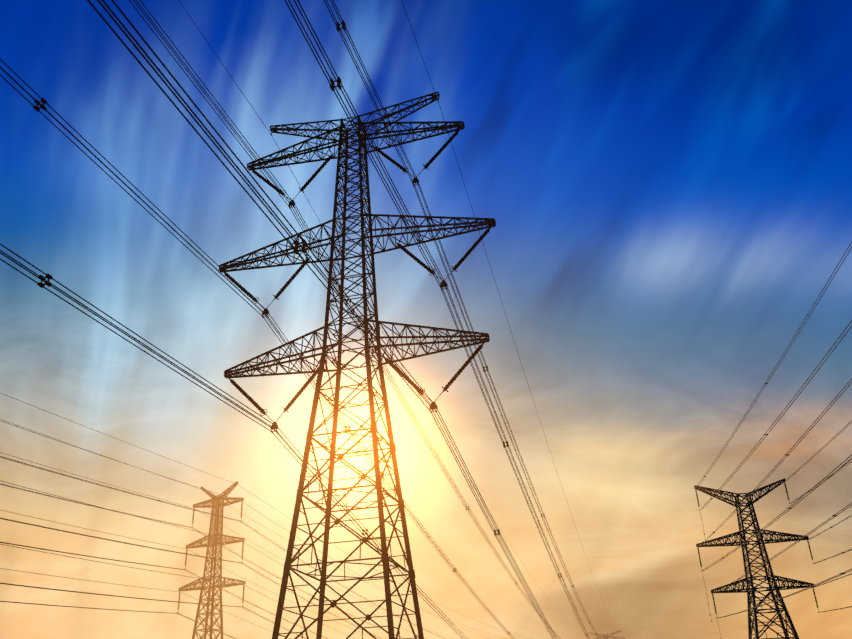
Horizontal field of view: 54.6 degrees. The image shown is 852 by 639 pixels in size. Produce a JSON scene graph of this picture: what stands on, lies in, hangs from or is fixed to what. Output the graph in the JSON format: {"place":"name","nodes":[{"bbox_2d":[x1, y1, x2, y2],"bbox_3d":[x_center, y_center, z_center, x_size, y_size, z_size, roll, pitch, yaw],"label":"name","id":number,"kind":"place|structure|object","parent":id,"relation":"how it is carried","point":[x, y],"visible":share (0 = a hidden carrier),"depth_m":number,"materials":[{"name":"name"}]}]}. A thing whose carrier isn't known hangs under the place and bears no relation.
{"place":"outdoors","nodes":[
{"label":"outdoors","id":0,"kind":"place"},
{"bbox_2d":[0,0,851,638],"label":"sky","id":1,"kind":"structure","parent":0,"point":[666,185],"materials":[{"name":"blue"}]},
{"bbox_2d":[33,20,844,637],"bbox_3d":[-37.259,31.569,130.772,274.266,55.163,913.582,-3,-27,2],"label":"line fittings","id":2,"kind":"object","parent":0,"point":[295,250],"visible":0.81,"depth_m":73.01,"materials":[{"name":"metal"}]},
{"bbox_2d":[177,130,817,612],"bbox_3d":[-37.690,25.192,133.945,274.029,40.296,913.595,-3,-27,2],"label":"insulator strings","id":3,"kind":"object","parent":2,"relation":"attached to","point":[295,274],"visible":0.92,"depth_m":79.13,"materials":[{"name":"rubber"}]},
{"label":"ground","id":4,"kind":"structure","parent":0,"visible":0},
{"bbox_2d":[178,481,245,638],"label":"pylon","id":5,"kind":"object","parent":4,"relation":"on","point":[218,504],"visible":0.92,"depth_m":197.73,"materials":[{"name":"metal"}]},
{"bbox_2d":[0,0,851,638],"bbox_3d":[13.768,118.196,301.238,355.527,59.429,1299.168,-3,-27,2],"label":"conductors","id":6,"kind":"object","parent":5,"relation":"attached to","point":[828,476],"visible":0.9,"depth_m":79.20,"materials":[{"name":"metal"}]},
{"bbox_2d":[218,91,495,638],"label":"pylon","id":7,"kind":"object","parent":4,"relation":"on","point":[385,558],"visible":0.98,"depth_m":74.28,"materials":[{"name":"metal"}]},
{"bbox_2d":[589,630,625,638],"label":"pylon","id":8,"kind":"object","parent":4,"relation":"on","point":[610,635],"visible":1,"depth_m":490.80,"materials":[{"name":"metal"}]},
{"bbox_2d":[694,478,813,638],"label":"pylon","id":9,"kind":"object","parent":4,"relation":"on","point":[752,590],"visible":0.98,"depth_m":210.26,"materials":[{"name":"metal"}]}
]}

